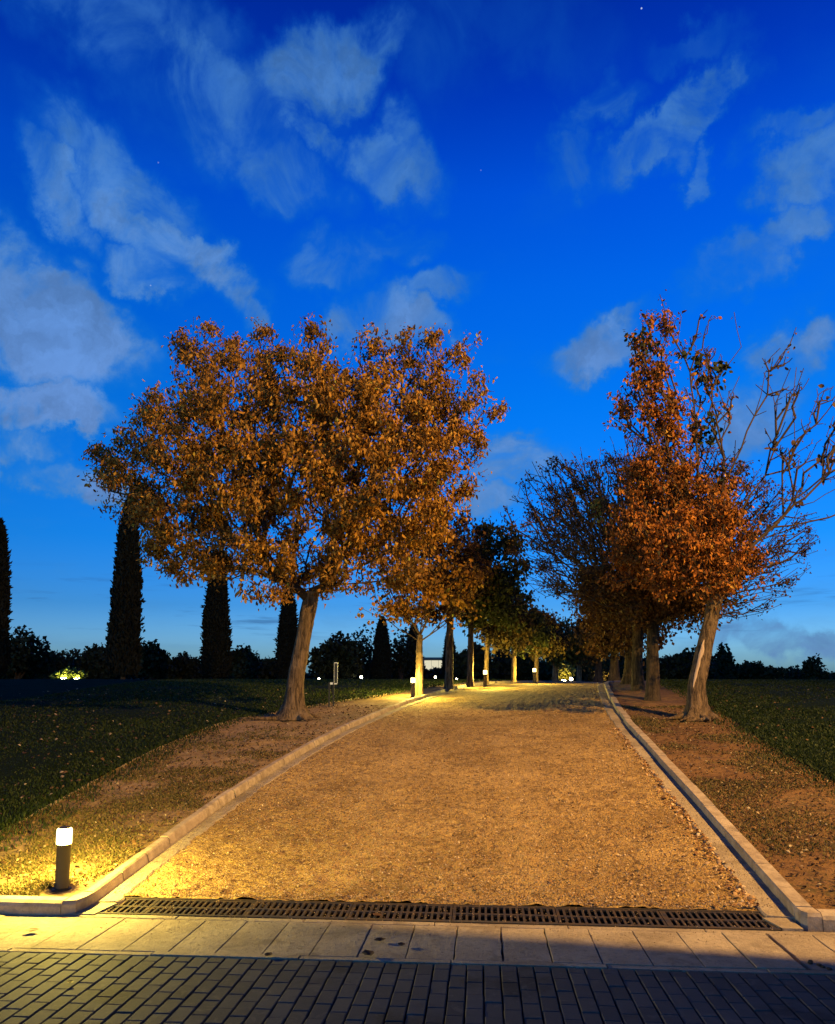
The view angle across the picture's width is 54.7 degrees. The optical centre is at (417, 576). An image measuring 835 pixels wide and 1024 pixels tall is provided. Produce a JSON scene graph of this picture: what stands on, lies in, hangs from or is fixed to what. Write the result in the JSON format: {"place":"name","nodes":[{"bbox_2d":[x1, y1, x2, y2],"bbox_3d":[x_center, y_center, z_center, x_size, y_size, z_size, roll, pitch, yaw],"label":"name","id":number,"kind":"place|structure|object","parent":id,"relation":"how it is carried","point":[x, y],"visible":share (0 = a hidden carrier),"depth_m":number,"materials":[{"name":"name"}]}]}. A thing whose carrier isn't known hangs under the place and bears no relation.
{"place":"outdoors","nodes":[
{"label":"outdoors","id":0,"kind":"place"},
{"bbox_2d":[0,681,482,896],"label":"verge","id":1,"kind":"structure","parent":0,"point":[388,699],"depth_m":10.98,"materials":[{"name":"green plant"}]},
{"bbox_2d":[51,826,71,892],"bbox_3d":[-2.811,2.245,6.397,0.156,0.510,0.156,0,-7,4],"label":"bollard light","id":2,"kind":"object","parent":1,"relation":"on","point":[62,868],"visible":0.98,"depth_m":6.35,"materials":[{"name":"metal"}]},
{"bbox_2d":[0,704,385,885],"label":"verge leaves","id":3,"kind":"object","parent":1,"relation":"on","point":[106,829],"visible":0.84,"depth_m":9.63,"materials":[{"name":"brown plant"}]},
{"bbox_2d":[77,311,510,720],"bbox_3d":[-2.620,-1.420,16.513,7.103,8.613,7.535,7,-9,-44],"label":"maple tree","id":4,"kind":"object","parent":1,"relation":"on","point":[322,456],"visible":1,"depth_m":15.75,"materials":[{"name":"orange plant"}]},
{"bbox_2d":[328,662,337,706],"bbox_3d":[-1.891,2.475,18.042,0.201,1.107,0.040,0,-7,-4],"label":"signpost","id":5,"kind":"object","parent":1,"relation":"on","point":[335,674],"visible":0.91,"depth_m":18.04,"materials":[{"name":"metal"}]},
{"bbox_2d":[410,677,415,697],"bbox_3d":[-0.113,2.793,20.297,0.156,0.510,0.156,4,-8,-34],"label":"bollard light","id":6,"kind":"object","parent":1,"relation":"on","point":[412,690],"visible":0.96,"depth_m":20.25,"materials":[{"name":"metal"}]},
{"bbox_2d":[355,525,489,694],"bbox_3d":[0.066,0.700,21.058,3.637,4.766,2.900,-1,-7,4],"label":"young tree","id":7,"kind":"object","parent":1,"relation":"on","point":[401,606],"visible":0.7,"depth_m":20.77,"materials":[{"name":"orange plant"}]},
{"bbox_2d":[398,509,500,688],"bbox_3d":[0.835,0.582,23.329,3.186,5.302,3.887,-1,-7,4],"label":"leafy tree","id":8,"kind":"object","parent":1,"relation":"on","point":[467,553],"visible":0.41,"depth_m":23.03,"materials":[{"name":"orange plant"}]},
{"bbox_2d":[0,674,680,851],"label":"lawn","id":9,"kind":"structure","parent":0,"point":[10,689],"depth_m":16.13,"materials":[{"name":"plant"}]},
{"bbox_2d":[0,517,13,675],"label":"cypress tree","id":10,"kind":"object","parent":9,"relation":"on","point":[5,599],"visible":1,"depth_m":37.71,"materials":[{"name":"green plant"}]},
{"bbox_2d":[0,674,36,678],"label":"hedge","id":11,"kind":"object","parent":9,"relation":"on","point":[31,676],"visible":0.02,"depth_m":66.71,"materials":[{"name":"green plant"}]},
{"bbox_2d":[0,625,62,678],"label":"shrub","id":12,"kind":"object","parent":9,"relation":"on","point":[26,654],"visible":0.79,"depth_m":54.00,"materials":[{"name":"green plant"}]},
{"bbox_2d":[34,648,86,678],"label":"shrub","id":13,"kind":"object","parent":9,"relation":"on","point":[69,661],"visible":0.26,"depth_m":60.79,"materials":[{"name":"green plant"}]},
{"bbox_2d":[49,666,87,678],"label":"lit bush","id":14,"kind":"object","parent":9,"relation":"on","point":[68,673],"visible":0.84,"depth_m":48.09,"materials":[{"name":"green plant"}]},
{"bbox_2d":[75,642,116,678],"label":"shrub","id":15,"kind":"object","parent":9,"relation":"on","point":[92,661],"visible":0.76,"depth_m":56.54,"materials":[{"name":"green plant"}]},
{"bbox_2d":[104,495,145,678],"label":"cypress tree","id":16,"kind":"object","parent":9,"relation":"on","point":[124,647],"visible":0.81,"depth_m":39.93,"materials":[{"name":"green plant"}]},
{"bbox_2d":[138,639,177,679],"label":"shrub","id":17,"kind":"object","parent":9,"relation":"on","point":[156,662],"visible":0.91,"depth_m":57.76,"materials":[{"name":"green plant"}]},
{"bbox_2d":[162,651,204,678],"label":"shrub","id":18,"kind":"object","parent":9,"relation":"on","point":[187,668],"visible":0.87,"depth_m":62.70,"materials":[{"name":"green plant"}]},
{"bbox_2d":[0,688,388,814],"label":"lawn leaves","id":19,"kind":"object","parent":9,"relation":"on","point":[63,772],"visible":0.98,"depth_m":15.39,"materials":[{"name":"brown plant"}]},
{"bbox_2d":[197,574,234,678],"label":"cypress tree","id":20,"kind":"object","parent":9,"relation":"on","point":[216,659],"visible":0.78,"depth_m":44.51,"materials":[{"name":"green plant"}]},
{"bbox_2d":[229,645,262,678],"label":"shrub","id":21,"kind":"object","parent":9,"relation":"on","point":[246,663],"visible":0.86,"depth_m":58.16,"materials":[{"name":"green plant"}]},
{"bbox_2d":[0,680,510,831],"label":"lawn edging","id":22,"kind":"object","parent":9,"relation":"on","point":[184,737],"visible":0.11,"depth_m":11.99,"materials":[{"name":"soil"}]},
{"bbox_2d":[254,657,276,678],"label":"shrub","id":23,"kind":"object","parent":9,"relation":"on","point":[267,670],"visible":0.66,"depth_m":62.81,"materials":[{"name":"green plant"}]},
{"bbox_2d":[273,587,298,678],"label":"cypress tree","id":24,"kind":"object","parent":9,"relation":"on","point":[287,627],"visible":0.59,"depth_m":50.23,"materials":[{"name":"green plant"}]},
{"bbox_2d":[307,630,365,678],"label":"leafy tree","id":25,"kind":"object","parent":9,"relation":"on","point":[347,656],"visible":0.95,"depth_m":53.35,"materials":[{"name":"green plant"}]},
{"bbox_2d":[308,669,369,678],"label":"hedge","id":26,"kind":"object","parent":9,"relation":"on","point":[329,676],"visible":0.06,"depth_m":68.05,"materials":[{"name":"green plant"}]},
{"bbox_2d":[346,624,374,678],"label":"leafy tree","id":27,"kind":"object","parent":9,"relation":"on","point":[368,656],"visible":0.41,"depth_m":60.03,"materials":[{"name":"green plant"}]},
{"bbox_2d":[369,616,391,678],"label":"cypress tree","id":28,"kind":"object","parent":9,"relation":"on","point":[381,661],"visible":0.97,"depth_m":55.75,"materials":[{"name":"green plant"}]},
{"bbox_2d":[390,627,415,678],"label":"leafy tree","id":29,"kind":"object","parent":9,"relation":"on","point":[402,655],"visible":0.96,"depth_m":59.78,"materials":[{"name":"green plant"}]},
{"bbox_2d":[390,661,431,678],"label":"hedge","id":30,"kind":"object","parent":9,"relation":"on","point":[426,672],"visible":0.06,"depth_m":68.78,"materials":[{"name":"green plant"}]},
{"bbox_2d":[403,622,424,678],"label":"cypress tree","id":31,"kind":"object","parent":9,"relation":"on","point":[410,631],"visible":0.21,"depth_m":61.61,"materials":[{"name":"green plant"}]},
{"bbox_2d":[423,657,441,669],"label":"pale building","id":32,"kind":"structure","parent":9,"relation":"on","point":[430,662],"depth_m":81.59,"materials":[{"name":"paint"}]},
{"bbox_2d":[424,660,430,669],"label":"window","id":33,"kind":"structure","parent":32,"relation":"in","point":[427,662],"depth_m":81.64,"materials":[{"name":"glass"}]},
{"bbox_2d":[431,660,437,668],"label":"window","id":34,"kind":"structure","parent":32,"relation":"in","point":[434,663],"depth_m":81.58,"materials":[{"name":"glass"}]},
{"bbox_2d":[424,667,442,678],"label":"hedge","id":35,"kind":"object","parent":9,"relation":"on","point":[436,671],"visible":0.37,"depth_m":72.16,"materials":[{"name":"green plant"}]},
{"bbox_2d":[441,633,456,678],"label":"cypress tree","id":36,"kind":"object","parent":9,"relation":"on","point":[443,664],"visible":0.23,"depth_m":65.50,"materials":[{"name":"green plant"}]},
{"bbox_2d":[457,663,493,678],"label":"hedge","id":37,"kind":"object","parent":9,"relation":"on","point":[459,677],"visible":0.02,"depth_m":69.34,"materials":[{"name":"green plant"}]},
{"bbox_2d":[453,641,501,678],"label":"leafy tree","id":38,"kind":"object","parent":9,"relation":"on","point":[460,660],"visible":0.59,"depth_m":50.81,"materials":[{"name":"green plant"}]},
{"bbox_2d":[492,646,508,678],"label":"cypress tree","id":39,"kind":"object","parent":9,"relation":"on","point":[499,674],"visible":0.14,"depth_m":56.97,"materials":[{"name":"green plant"}]},
{"bbox_2d":[501,651,541,679],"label":"leafy tree","id":40,"kind":"object","parent":9,"relation":"on","point":[524,669],"visible":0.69,"depth_m":54.85,"materials":[{"name":"green plant"}]},
{"bbox_2d":[538,659,575,680],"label":"hedge","id":41,"kind":"object","parent":9,"relation":"on","point":[544,672],"visible":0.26,"depth_m":81.24,"materials":[{"name":"green plant"}]},
{"bbox_2d":[551,660,576,680],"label":"lit bush","id":42,"kind":"object","parent":9,"relation":"on","point":[565,674],"visible":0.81,"depth_m":60.52,"materials":[{"name":"yellow plant"}]},
{"bbox_2d":[562,661,594,680],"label":"hedge","id":43,"kind":"object","parent":9,"relation":"on","point":[583,673],"visible":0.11,"depth_m":84.78,"materials":[{"name":"green plant"}]},
{"bbox_2d":[584,667,609,682],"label":"lit bush","id":44,"kind":"object","parent":9,"relation":"on","point":[605,675],"visible":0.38,"depth_m":50.51,"materials":[{"name":"green plant"}]},
{"bbox_2d":[593,655,645,680],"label":"hedge","id":45,"kind":"object","parent":9,"relation":"on","point":[621,664],"visible":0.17,"depth_m":76.22,"materials":[{"name":"green plant"}]},
{"bbox_2d":[0,952,834,1023],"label":"road","id":46,"kind":"structure","parent":0,"point":[36,988],"depth_m":4.45,"materials":[{"name":"grey stone"}]},
{"bbox_2d":[0,914,834,975],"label":"concrete strip","id":47,"kind":"object","parent":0,"point":[730,951],"visible":0.91,"depth_m":5.36,"materials":[{"name":"grey concrete"}]},
{"bbox_2d":[25,928,38,931],"bbox_3d":[-2.664,2.442,5.568,0.071,0.016,0.071,-4,-8,28],"label":"dead leaf","id":48,"kind":"object","parent":47,"relation":"on","point":[31,929],"visible":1,"depth_m":5.58,"materials":[{"name":"yellow plant"}]},
{"bbox_2d":[72,902,116,914],"bbox_3d":[-2.451,2.541,6.130,0.162,0.050,0.308,-2,-7,16],"label":"gutter end","id":49,"kind":"object","parent":47,"relation":"on","point":[95,908],"visible":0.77,"depth_m":6.12,"materials":[{"name":"concrete"}]},
{"bbox_2d":[362,950,373,955],"bbox_3d":[-0.310,2.374,5.078,0.078,0.017,0.078,-3,-7,21],"label":"dead leaf","id":50,"kind":"object","parent":47,"relation":"on","point":[368,952],"visible":1,"depth_m":5.09,"materials":[{"name":"brown plant"}]},
{"bbox_2d":[0,0,834,672],"label":"sky","id":51,"kind":"structure","parent":0,"point":[531,176],"materials":[{"name":"blue"}]},
{"bbox_2d":[124,673,758,970],"bbox_3d":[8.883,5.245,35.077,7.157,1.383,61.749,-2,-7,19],"label":"gravel path","id":52,"kind":"structure","parent":0,"point":[516,696],"depth_m":8.62,"materials":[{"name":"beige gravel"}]},
{"bbox_2d":[0,892,95,914],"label":"kerb return","id":53,"kind":"object","parent":52,"relation":"on","point":[36,905],"visible":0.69,"depth_m":6.04,"materials":[{"name":"concrete"}]},
{"bbox_2d":[97,683,502,911],"bbox_3d":[6.100,5.160,33.745,2.820,1.522,57.730,-2,-7,20],"label":"gutter","id":54,"kind":"object","parent":52,"relation":"on","point":[117,897],"visible":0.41,"depth_m":8.51,"materials":[{"name":"concrete"}]},
{"bbox_2d":[84,681,604,902],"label":"kerb","id":55,"kind":"structure","parent":52,"relation":"on","point":[105,885],"depth_m":9.29,"materials":[{"name":"concrete"}]},
{"bbox_2d":[98,897,781,930],"bbox_3d":[0.097,2.620,6.021,4.971,0.240,0.384,-1,-7,4],"label":"trench drain","id":56,"kind":"object","parent":52,"relation":"in","point":[658,918],"visible":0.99,"depth_m":6.07,"materials":[{"name":"metal"}]},
{"bbox_2d":[133,701,750,906],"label":"fallen leaf crumbs","id":57,"kind":"object","parent":52,"relation":"on","point":[538,850],"visible":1,"depth_m":7.96,"materials":[{"name":"brown plant"}]},
{"bbox_2d":[85,737,799,957],"bbox_3d":[0.591,2.611,9.673,5.565,0.680,9.093,-1,-7,4],"label":"spilt grit","id":58,"kind":"object","parent":52,"relation":"on","point":[446,905],"visible":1,"depth_m":6.01,"materials":[{"name":"beige gravel"}]},
{"bbox_2d":[483,674,487,686],"bbox_3d":[2.062,3.096,24.542,0.156,0.510,0.156,1,-7,-5],"label":"bollard light","id":59,"kind":"object","parent":52,"relation":"on","point":[485,680],"visible":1,"depth_m":24.49,"materials":[{"name":"metal"}]},
{"bbox_2d":[452,517,537,686],"bbox_3d":[2.173,0.767,24.469,3.153,5.114,3.017,-1,-7,4],"label":"leafy tree","id":60,"kind":"object","parent":52,"relation":"on","point":[498,608],"visible":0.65,"depth_m":24.04,"materials":[{"name":"green plant"}]},
{"bbox_2d":[455,593,541,684],"bbox_3d":[2.488,1.710,25.954,2.972,3.506,2.701,-1,-7,4],"label":"leafy tree","id":61,"kind":"object","parent":52,"relation":"on","point":[490,637],"visible":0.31,"depth_m":25.41,"materials":[{"name":"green plant"}]},
{"bbox_2d":[504,588,555,681],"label":"leafy tree","id":62,"kind":"object","parent":52,"relation":"on","point":[540,636],"visible":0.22,"depth_m":28.46,"materials":[{"name":"green plant"}]},
{"bbox_2d":[532,672,536,682],"bbox_3d":[4.085,3.450,28.158,0.156,0.510,0.156,5,-8,-38],"label":"bollard light","id":63,"kind":"object","parent":52,"relation":"on","point":[534,677],"visible":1,"depth_m":28.11,"materials":[{"name":"metal"}]},
{"bbox_2d":[519,605,573,681],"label":"leafy tree","id":64,"kind":"object","parent":52,"relation":"on","point":[559,643],"visible":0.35,"depth_m":29.77,"materials":[{"name":"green plant"}]},
{"bbox_2d":[544,616,589,681],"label":"leafy tree","id":65,"kind":"object","parent":52,"relation":"on","point":[556,663],"visible":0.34,"depth_m":37.01,"materials":[{"name":"green plant"}]},
{"bbox_2d":[568,658,607,681],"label":"leafy tree","id":66,"kind":"object","parent":52,"relation":"on","point":[578,675],"depth_m":46.93,"materials":[{"name":"green plant"}]},
{"bbox_2d":[571,624,618,681],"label":"park tree","id":67,"kind":"object","parent":52,"relation":"on","point":[598,677],"visible":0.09,"depth_m":40.97,"materials":[{"name":"brown plant"}]},
{"bbox_2d":[597,683,794,927],"bbox_3d":[10.132,5.137,33.551,3.695,1.523,57.487,-2,-7,18],"label":"gutter","id":68,"kind":"object","parent":52,"relation":"on","point":[714,834],"visible":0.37,"depth_m":8.01,"materials":[{"name":"concrete"}]},
{"bbox_2d":[608,727,759,908],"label":"gutter leaves","id":69,"kind":"object","parent":68,"relation":"on","point":[752,898],"visible":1,"depth_m":7.99,"materials":[{"name":"brown plant"}]},
{"bbox_2d":[604,681,811,918],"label":"kerb","id":70,"kind":"structure","parent":52,"relation":"on","point":[785,893],"depth_m":8.05,"materials":[{"name":"concrete"}]},
{"bbox_2d":[762,918,802,931],"bbox_3d":[2.608,2.497,5.762,0.205,0.049,0.220,-1,-7,4],"label":"gutter end","id":71,"kind":"object","parent":52,"relation":"on","point":[786,924],"visible":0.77,"depth_m":5.75,"materials":[{"name":"concrete"}]},
{"bbox_2d":[795,907,834,931],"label":"kerb return","id":72,"kind":"object","parent":52,"relation":"on","point":[809,919],"visible":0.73,"depth_m":5.72,"materials":[{"name":"concrete"}]},
{"bbox_2d":[609,681,834,908],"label":"verge","id":73,"kind":"structure","parent":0,"point":[623,694],"depth_m":9.65,"materials":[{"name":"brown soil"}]},
{"bbox_2d":[564,603,646,680],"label":"park tree","id":74,"kind":"object","parent":73,"relation":"on","point":[614,674],"visible":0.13,"depth_m":32.16,"materials":[{"name":"brown plant"}]},
{"bbox_2d":[575,605,676,683],"bbox_3d":[6.730,1.634,26.081,3.268,3.664,3.328,-1,-7,4],"label":"park tree","id":75,"kind":"object","parent":73,"relation":"on","point":[608,641],"visible":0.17,"depth_m":25.73,"materials":[{"name":"brown plant"}]},
{"bbox_2d":[561,547,739,690],"bbox_3d":[6.308,0.698,22.217,4.854,4.871,4.766,-1,-7,4],"label":"bare tree","id":76,"kind":"object","parent":73,"relation":"on","point":[637,672],"visible":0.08,"depth_m":21.96,"materials":[{"name":"brown plant"}]},
{"bbox_2d":[490,430,825,700],"bbox_3d":[5.725,-0.305,19.617,7.887,6.567,5.852,-1,-7,4],"label":"bare tree","id":77,"kind":"object","parent":73,"relation":"on","point":[643,611],"visible":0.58,"depth_m":18.90,"materials":[{"name":"brown plant"}]},
{"bbox_2d":[597,289,834,721],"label":"maple tree","id":78,"kind":"object","parent":73,"relation":"on","point":[694,543],"visible":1,"depth_m":15.84,"materials":[{"name":"orange plant"}]},
{"bbox_2d":[623,705,834,904],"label":"verge leaves","id":79,"kind":"object","parent":73,"relation":"on","point":[790,826],"visible":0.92,"depth_m":9.80,"materials":[{"name":"brown plant"}]},
{"bbox_2d":[660,679,834,795],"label":"lawn","id":80,"kind":"structure","parent":0,"point":[821,701],"depth_m":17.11,"materials":[{"name":"plant"}]},
{"bbox_2d":[643,651,717,680],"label":"shrub","id":81,"kind":"object","parent":80,"relation":"on","point":[677,666],"visible":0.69,"depth_m":42.18,"materials":[{"name":"green plant"}]},
{"bbox_2d":[683,645,721,678],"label":"shrub","id":82,"kind":"object","parent":80,"relation":"on","point":[715,674],"visible":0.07,"depth_m":45.29,"materials":[{"name":"green plant"}]},
{"bbox_2d":[709,642,735,678],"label":"leafy tree","id":83,"kind":"object","parent":80,"relation":"on","point":[724,656],"visible":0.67,"depth_m":50.14,"materials":[{"name":"green plant"}]},
{"bbox_2d":[722,660,786,678],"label":"shrub","id":84,"kind":"object","parent":80,"relation":"on","point":[751,670],"visible":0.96,"depth_m":47.87,"materials":[{"name":"green plant"}]},
{"bbox_2d":[713,685,833,768],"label":"lawn leaves","id":85,"kind":"object","parent":80,"relation":"on","point":[781,711],"visible":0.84,"depth_m":17.16,"materials":[{"name":"brown plant"}]},
{"bbox_2d":[777,664,831,678],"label":"hedge","id":86,"kind":"object","parent":80,"relation":"on","point":[792,672],"visible":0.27,"depth_m":52.84,"materials":[{"name":"green plant"}]},
{"bbox_2d":[800,653,828,678],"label":"leafy tree","id":87,"kind":"object","parent":80,"relation":"on","point":[812,669],"visible":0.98,"depth_m":45.99,"materials":[{"name":"green plant"}]},
{"bbox_2d":[827,671,834,678],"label":"hedge","id":88,"kind":"object","parent":80,"relation":"on","point":[832,673],"visible":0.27,"depth_m":54.83,"materials":[{"name":"green plant"}]}
]}

